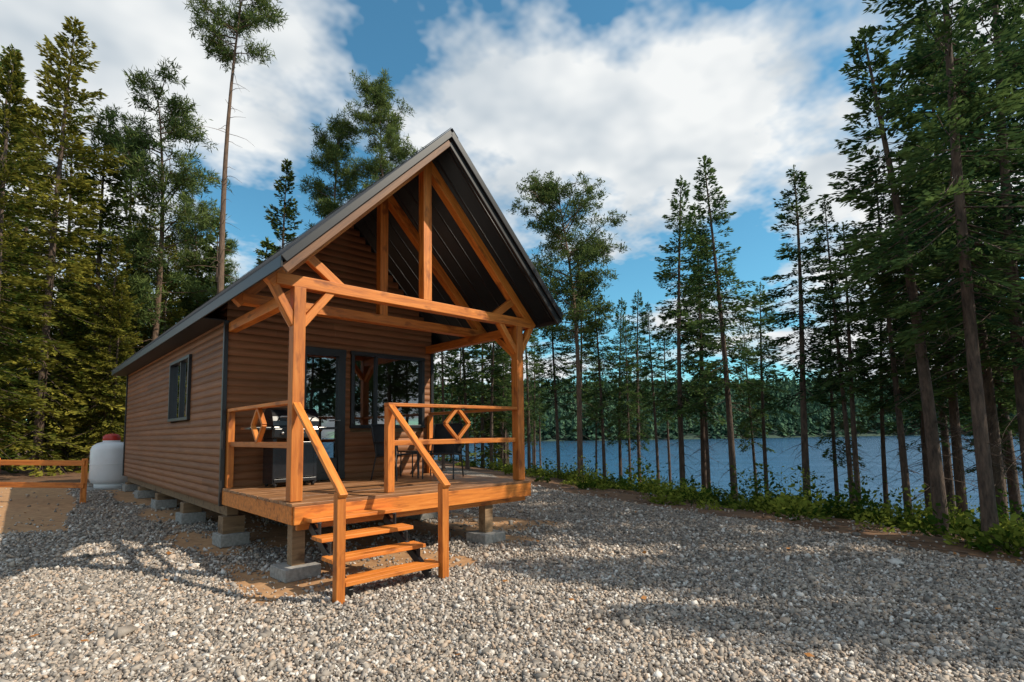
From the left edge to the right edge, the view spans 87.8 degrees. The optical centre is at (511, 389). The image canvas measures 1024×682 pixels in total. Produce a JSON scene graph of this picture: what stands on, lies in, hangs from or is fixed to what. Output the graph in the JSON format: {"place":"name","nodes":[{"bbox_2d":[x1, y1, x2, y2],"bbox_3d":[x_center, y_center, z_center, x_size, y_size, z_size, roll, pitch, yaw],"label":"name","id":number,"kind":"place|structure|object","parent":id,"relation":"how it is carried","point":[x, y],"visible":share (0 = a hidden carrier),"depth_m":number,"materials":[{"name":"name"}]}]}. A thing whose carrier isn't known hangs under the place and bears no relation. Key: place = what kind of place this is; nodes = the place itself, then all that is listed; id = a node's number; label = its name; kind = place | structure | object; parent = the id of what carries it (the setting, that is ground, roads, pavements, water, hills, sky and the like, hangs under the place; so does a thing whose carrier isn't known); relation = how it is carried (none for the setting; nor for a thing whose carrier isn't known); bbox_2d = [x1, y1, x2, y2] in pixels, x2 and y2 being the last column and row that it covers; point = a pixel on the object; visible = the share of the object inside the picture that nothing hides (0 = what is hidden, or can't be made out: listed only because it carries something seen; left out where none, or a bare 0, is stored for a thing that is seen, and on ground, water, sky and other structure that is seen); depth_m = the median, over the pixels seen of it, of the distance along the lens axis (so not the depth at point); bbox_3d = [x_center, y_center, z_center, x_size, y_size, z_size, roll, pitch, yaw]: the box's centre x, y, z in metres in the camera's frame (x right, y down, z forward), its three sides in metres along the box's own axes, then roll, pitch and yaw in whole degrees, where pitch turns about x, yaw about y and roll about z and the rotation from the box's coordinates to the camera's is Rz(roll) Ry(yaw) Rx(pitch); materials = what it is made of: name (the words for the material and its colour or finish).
{"place":"outdoors","nodes":[
{"label":"outdoors","id":0,"kind":"place"},
{"bbox_2d":[0,483,1023,681],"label":"gravel","id":1,"kind":"structure","parent":0,"point":[57,651],"depth_m":4.77,"materials":[{"name":"grey gravel"}]},
{"bbox_2d":[0,395,1023,681],"bbox_3d":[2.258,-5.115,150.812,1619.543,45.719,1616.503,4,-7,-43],"label":"ground","id":2,"kind":"structure","parent":0,"point":[38,511],"depth_m":8.00,"materials":[{"name":"soil"}]},
{"bbox_2d":[0,43,56,458],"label":"spruce tree","id":3,"kind":"object","parent":2,"relation":"on","point":[10,156],"visible":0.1,"depth_m":26.12,"materials":[{"name":"green plant"}]},
{"bbox_2d":[1,117,60,457],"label":"spruce tree","id":4,"kind":"object","parent":2,"relation":"on","point":[36,122],"visible":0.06,"depth_m":30.22,"materials":[{"name":"green plant"}]},
{"bbox_2d":[0,458,87,502],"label":"wooden fence","id":5,"kind":"object","parent":2,"relation":"on","point":[83,464],"visible":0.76,"depth_m":12.05,"materials":[{"name":"brown wood"}]},
{"bbox_2d":[0,48,89,470],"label":"spruce tree","id":6,"kind":"object","parent":2,"relation":"on","point":[24,115],"visible":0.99,"depth_m":18.31,"materials":[{"name":"green plant"}]},
{"bbox_2d":[7,124,113,459],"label":"spruce tree","id":7,"kind":"object","parent":2,"relation":"on","point":[71,170],"visible":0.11,"depth_m":27.43,"materials":[{"name":"green plant"}]},
{"bbox_2d":[0,16,127,476],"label":"spruce tree","id":8,"kind":"object","parent":2,"relation":"on","point":[57,81],"visible":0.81,"depth_m":21.57,"materials":[{"name":"green plant"}]},
{"bbox_2d":[17,106,143,461],"bbox_3d":[-19.393,-4.798,24.590,5.277,17.450,4.631,2,-5,-27],"label":"spruce tree","id":9,"kind":"object","parent":2,"relation":"on","point":[108,207],"visible":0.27,"depth_m":24.26,"materials":[{"name":"green plant"}]},
{"bbox_2d":[42,234,145,472],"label":"spruce tree","id":10,"kind":"object","parent":2,"relation":"on","point":[104,304],"visible":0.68,"depth_m":22.07,"materials":[{"name":"green plant"}]},
{"bbox_2d":[87,433,127,490],"bbox_3d":[-11.316,2.031,15.001,1.120,1.568,1.120,4,-7,-43],"label":"propane tank","id":11,"kind":"object","parent":2,"relation":"on","point":[106,464],"visible":0.85,"depth_m":14.63,"materials":[{"name":"white metal"}]},
{"bbox_2d":[43,134,171,446],"bbox_3d":[-18.997,-4.581,26.352,5.002,17.233,5.910,-5,-6,40],"label":"spruce tree","id":12,"kind":"object","parent":2,"relation":"on","point":[130,224],"visible":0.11,"depth_m":26.37,"materials":[{"name":"green plant"}]},
{"bbox_2d":[111,208,170,413],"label":"spruce tree","id":13,"kind":"object","parent":2,"relation":"on","point":[148,211],"visible":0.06,"depth_m":31.01,"materials":[{"name":"green plant"}]},
{"bbox_2d":[72,56,230,347],"bbox_3d":[-16.643,-5.680,24.970,6.358,19.329,7.132,0,-5,-11],"label":"pine tree","id":14,"kind":"object","parent":2,"relation":"on","point":[137,168],"visible":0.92,"depth_m":24.82,"materials":[{"name":"green plant"}]},
{"bbox_2d":[135,236,186,348],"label":"spruce tree","id":15,"kind":"object","parent":2,"relation":"on","point":[171,316],"visible":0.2,"depth_m":26.59,"materials":[{"name":"green plant"}]},
{"bbox_2d":[162,245,188,329],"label":"spruce tree","id":16,"kind":"object","parent":2,"relation":"on","point":[172,294],"visible":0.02,"depth_m":31.43,"materials":[{"name":"green plant"}]},
{"bbox_2d":[150,186,234,323],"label":"pine tree","id":17,"kind":"object","parent":2,"relation":"on","point":[190,255],"visible":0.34,"depth_m":28.87,"materials":[{"name":"green plant"}]},
{"bbox_2d":[190,237,240,297],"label":"pine tree","id":18,"kind":"object","parent":2,"relation":"on","point":[233,245],"visible":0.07,"depth_m":31.89,"materials":[{"name":"green plant"}]},
{"bbox_2d":[184,0,288,293],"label":"pine tree","id":19,"kind":"object","parent":2,"relation":"on","point":[244,21],"visible":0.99,"depth_m":23.02,"materials":[{"name":"green plant"}]},
{"bbox_2d":[253,158,302,264],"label":"spruce tree","id":20,"kind":"object","parent":2,"relation":"on","point":[287,211],"visible":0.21,"depth_m":24.68,"materials":[{"name":"green plant"}]},
{"bbox_2d":[295,108,368,229],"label":"pine tree","id":21,"kind":"object","parent":2,"relation":"on","point":[332,153],"visible":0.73,"depth_m":25.88,"materials":[{"name":"green plant"}]},
{"bbox_2d":[111,128,562,603],"bbox_3d":[-4.936,-0.256,11.378,4.431,5.738,13.454,4,-7,-43],"label":"wooden cabin","id":22,"kind":"object","parent":2,"relation":"on","point":[349,319],"visible":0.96,"depth_m":8.36,"materials":[{"name":"brown wood"}]},
{"bbox_2d":[167,354,191,421],"bbox_3d":[-6.243,0.012,10.023,0.101,1.170,1.590,4,-7,-43],"label":"side window","id":23,"kind":"structure","parent":22,"relation":"in","point":[179,397],"depth_m":10.00,"materials":[{"name":"glass"}]},
{"bbox_2d":[241,408,336,487],"bbox_3d":[-3.340,0.868,8.050,1.300,1.170,0.528,4,-7,-43],"label":"barbecue grill","id":24,"kind":"object","parent":22,"relation":"on","point":[274,466],"visible":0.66,"depth_m":7.84,"materials":[{"name":"metal"}]},
{"bbox_2d":[276,441,313,477],"bbox_3d":[-3.230,1.042,7.921,0.560,0.520,0.030,4,-7,-43],"label":"cart door","id":25,"kind":"structure","parent":24,"relation":"in","point":[308,449],"depth_m":8.00,"materials":[{"name":"metal"}]},
{"bbox_2d":[304,346,346,479],"bbox_3d":[-3.185,0.404,8.927,0.820,2.217,0.150,4,-7,-43],"label":"entry door","id":26,"kind":"structure","parent":22,"relation":"in","point":[325,368],"depth_m":9.05,"materials":[{"name":"glass"}]},
{"bbox_2d":[349,351,424,427],"bbox_3d":[-2.281,0.037,9.847,1.540,1.360,0.101,4,-7,-43],"label":"front window","id":27,"kind":"structure","parent":22,"relation":"in","point":[376,379],"depth_m":9.80,"materials":[{"name":"glass"}]},
{"bbox_2d":[370,424,418,480],"bbox_3d":[-1.984,1.046,8.969,0.604,0.936,0.595,-3,-5,29],"label":"patio chair","id":28,"kind":"object","parent":22,"relation":"on","point":[377,430],"visible":0.56,"depth_m":8.95,"materials":[{"name":"black metal"}]},
{"bbox_2d":[399,450,430,476],"bbox_3d":[-1.731,1.332,9.567,0.450,0.452,0.450,4,-7,-43],"label":"side table","id":29,"kind":"object","parent":22,"relation":"on","point":[412,451],"visible":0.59,"depth_m":9.55,"materials":[{"name":"black metal"}]},
{"bbox_2d":[422,423,463,478],"bbox_3d":[-1.179,1.052,9.166,0.595,0.936,0.604,-2,-5,12],"label":"patio chair","id":30,"kind":"object","parent":22,"relation":"on","point":[440,431],"visible":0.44,"depth_m":9.39,"materials":[{"name":"black metal"}]},
{"bbox_2d":[341,67,422,189],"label":"pine tree","id":31,"kind":"object","parent":2,"relation":"on","point":[375,95],"visible":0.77,"depth_m":25.06,"materials":[{"name":"green plant"}]},
{"bbox_2d":[434,350,466,470],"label":"spruce tree","id":32,"kind":"object","parent":2,"relation":"on","point":[441,366],"visible":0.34,"depth_m":20.91,"materials":[{"name":"green plant"}]},
{"bbox_2d":[443,342,487,468],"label":"spruce tree","id":33,"kind":"object","parent":2,"relation":"on","point":[463,359],"visible":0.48,"depth_m":21.86,"materials":[{"name":"green plant"}]},
{"bbox_2d":[467,341,511,469],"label":"spruce tree","id":34,"kind":"object","parent":2,"relation":"on","point":[499,402],"visible":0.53,"depth_m":23.93,"materials":[{"name":"green plant"}]},
{"bbox_2d":[484,343,532,467],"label":"spruce tree","id":35,"kind":"object","parent":2,"relation":"on","point":[504,434],"visible":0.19,"depth_m":26.80,"materials":[{"name":"green plant"}]},
{"bbox_2d":[0,198,1022,518],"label":"forest","id":36,"kind":"object","parent":2,"relation":"on","point":[628,404],"visible":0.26,"depth_m":22.07,"materials":[{"name":"green plant"}]},
{"bbox_2d":[17,511,1020,656],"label":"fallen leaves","id":37,"kind":"object","parent":2,"relation":"on","point":[642,597],"visible":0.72,"depth_m":5.03,"materials":[{"name":"brown plant"}]},
{"bbox_2d":[497,329,551,469],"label":"spruce tree","id":38,"kind":"object","parent":2,"relation":"on","point":[528,402],"visible":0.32,"depth_m":22.90,"materials":[{"name":"green plant"}]},
{"bbox_2d":[530,262,576,477],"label":"spruce tree","id":39,"kind":"object","parent":2,"relation":"on","point":[553,376],"visible":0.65,"depth_m":20.95,"materials":[{"name":"green plant"}]},
{"bbox_2d":[507,169,630,481],"bbox_3d":[2.195,-2.517,19.942,4.861,12.529,4.540,-4,-6,34],"label":"pine tree","id":40,"kind":"object","parent":2,"relation":"on","point":[546,192],"visible":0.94,"depth_m":19.52,"materials":[{"name":"green plant"}]},
{"bbox_2d":[552,282,609,461],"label":"spruce tree","id":41,"kind":"object","parent":2,"relation":"on","point":[584,386],"visible":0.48,"depth_m":24.13,"materials":[{"name":"green plant"}]},
{"bbox_2d":[572,272,628,479],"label":"spruce tree","id":42,"kind":"object","parent":2,"relation":"on","point":[610,374],"visible":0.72,"depth_m":20.52,"materials":[{"name":"green plant"}]},
{"bbox_2d":[603,297,644,479],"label":"spruce tree","id":43,"kind":"object","parent":2,"relation":"on","point":[612,357],"visible":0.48,"depth_m":25.03,"materials":[{"name":"green plant"}]},
{"bbox_2d":[613,290,659,481],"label":"spruce tree","id":44,"kind":"object","parent":2,"relation":"on","point":[637,359],"visible":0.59,"depth_m":22.25,"materials":[{"name":"green plant"}]},
{"bbox_2d":[637,302,668,484],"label":"spruce tree","id":45,"kind":"object","parent":2,"relation":"on","point":[652,372],"visible":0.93,"depth_m":20.13,"materials":[{"name":"green plant"}]},
{"bbox_2d":[645,175,726,489],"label":"spruce tree","id":46,"kind":"object","parent":2,"relation":"on","point":[665,276],"visible":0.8,"depth_m":18.18,"materials":[{"name":"green plant"}]},
{"bbox_2d":[652,202,743,488],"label":"spruce tree","id":47,"kind":"object","parent":2,"relation":"on","point":[703,474],"visible":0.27,"depth_m":19.22,"materials":[{"name":"green plant"}]},
{"bbox_2d":[674,154,775,500],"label":"spruce tree","id":48,"kind":"object","parent":2,"relation":"on","point":[736,309],"visible":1,"depth_m":15.60,"materials":[{"name":"green plant"}]},
{"bbox_2d":[434,373,1016,440],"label":"distant forest","id":49,"kind":"object","parent":2,"relation":"on","point":[785,421],"visible":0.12,"depth_m":230.05,"materials":[{"name":"green plant"}]},
{"bbox_2d":[438,453,1023,556],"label":"undergrowth","id":50,"kind":"object","parent":2,"relation":"on","point":[1007,530],"visible":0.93,"depth_m":10.73,"materials":[{"name":"green plant"}]},
{"bbox_2d":[732,281,799,495],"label":"spruce tree","id":51,"kind":"object","parent":2,"relation":"on","point":[763,397],"visible":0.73,"depth_m":17.08,"materials":[{"name":"green plant"}]},
{"bbox_2d":[749,164,856,503],"bbox_3d":[7.544,-1.112,13.818,2.498,9.559,2.406,4,-6,-42],"label":"spruce tree","id":52,"kind":"object","parent":2,"relation":"on","point":[802,344],"visible":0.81,"depth_m":13.65,"materials":[{"name":"green plant"}]},
{"bbox_2d":[798,280,874,501],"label":"spruce tree","id":53,"kind":"object","parent":2,"relation":"on","point":[833,436],"visible":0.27,"depth_m":15.42,"materials":[{"name":"green plant"}]},
{"bbox_2d":[819,220,888,501],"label":"spruce tree","id":54,"kind":"object","parent":2,"relation":"on","point":[854,449],"visible":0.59,"depth_m":12.13,"materials":[{"name":"green plant"}]},
{"bbox_2d":[856,265,911,513],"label":"spruce tree","id":55,"kind":"object","parent":2,"relation":"on","point":[883,458],"visible":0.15,"depth_m":13.90,"materials":[{"name":"green plant"}]},
{"bbox_2d":[827,162,953,516],"bbox_3d":[8.015,-0.951,11.533,2.184,8.310,1.862,-6,-7,44],"label":"spruce tree","id":56,"kind":"object","parent":2,"relation":"on","point":[863,352],"visible":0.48,"depth_m":11.41,"materials":[{"name":"green plant"}]},
{"bbox_2d":[818,24,1001,536],"bbox_3d":[6.718,-1.958,8.964,2.508,9.352,2.668,-5,-5,28],"label":"spruce tree","id":57,"kind":"object","parent":2,"relation":"on","point":[932,433],"visible":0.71,"depth_m":9.06,"materials":[{"name":"green plant"}]},
{"bbox_2d":[832,0,1023,549],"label":"spruce tree","id":58,"kind":"object","parent":2,"relation":"on","point":[969,104],"visible":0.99,"depth_m":7.38,"materials":[{"name":"green plant"}]},
{"bbox_2d":[846,148,1017,508],"bbox_3d":[10.195,-1.192,13.265,2.858,10.383,2.920,-1,-5,-3],"label":"spruce tree","id":59,"kind":"object","parent":2,"relation":"on","point":[926,480],"visible":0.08,"depth_m":13.10,"materials":[{"name":"green plant"}]},
{"bbox_2d":[861,6,1023,518],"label":"spruce tree","id":60,"kind":"object","parent":2,"relation":"on","point":[958,465],"visible":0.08,"depth_m":11.42,"materials":[{"name":"green plant"}]},
{"bbox_2d":[864,34,1023,521],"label":"spruce tree","id":61,"kind":"object","parent":2,"relation":"on","point":[990,403],"visible":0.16,"depth_m":10.31,"materials":[{"name":"green plant"}]},
{"bbox_2d":[887,242,1003,517],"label":"spruce tree","id":62,"kind":"object","parent":2,"relation":"on","point":[948,474],"visible":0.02,"depth_m":15.76,"materials":[{"name":"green plant"}]},
{"bbox_2d":[885,0,1023,494],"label":"spruce tree","id":63,"kind":"object","parent":2,"relation":"on","point":[1017,348],"visible":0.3,"depth_m":8.99,"materials":[{"name":"green plant"}]},
{"bbox_2d":[918,144,1023,523],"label":"spruce tree","id":64,"kind":"object","parent":2,"relation":"on","point":[1013,491],"visible":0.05,"depth_m":14.33,"materials":[{"name":"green plant"}]},
{"bbox_2d":[946,0,1023,394],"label":"spruce tree","id":65,"kind":"object","parent":2,"relation":"on","point":[1011,4],"visible":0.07,"depth_m":9.97,"materials":[{"name":"green plant"}]},
{"bbox_2d":[955,122,1023,498],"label":"spruce tree","id":66,"kind":"object","parent":2,"relation":"on","point":[1006,405],"visible":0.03,"depth_m":13.14,"materials":[{"name":"green plant"}]},
{"bbox_2d":[0,0,1023,419],"label":"sky","id":67,"kind":"structure","parent":0,"point":[629,95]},
{"bbox_2d":[434,434,1023,519],"bbox_3d":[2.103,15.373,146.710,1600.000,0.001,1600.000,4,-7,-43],"label":"lake water","id":68,"kind":"structure","parent":0,"point":[819,465],"depth_m":54.82,"materials":[{"name":"blue liquid"}]},
{"bbox_2d":[562,485,1009,553],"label":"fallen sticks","id":69,"kind":"object","parent":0,"point":[806,525],"visible":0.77,"depth_m":8.70,"materials":[{"name":"brown wood"}]}
]}

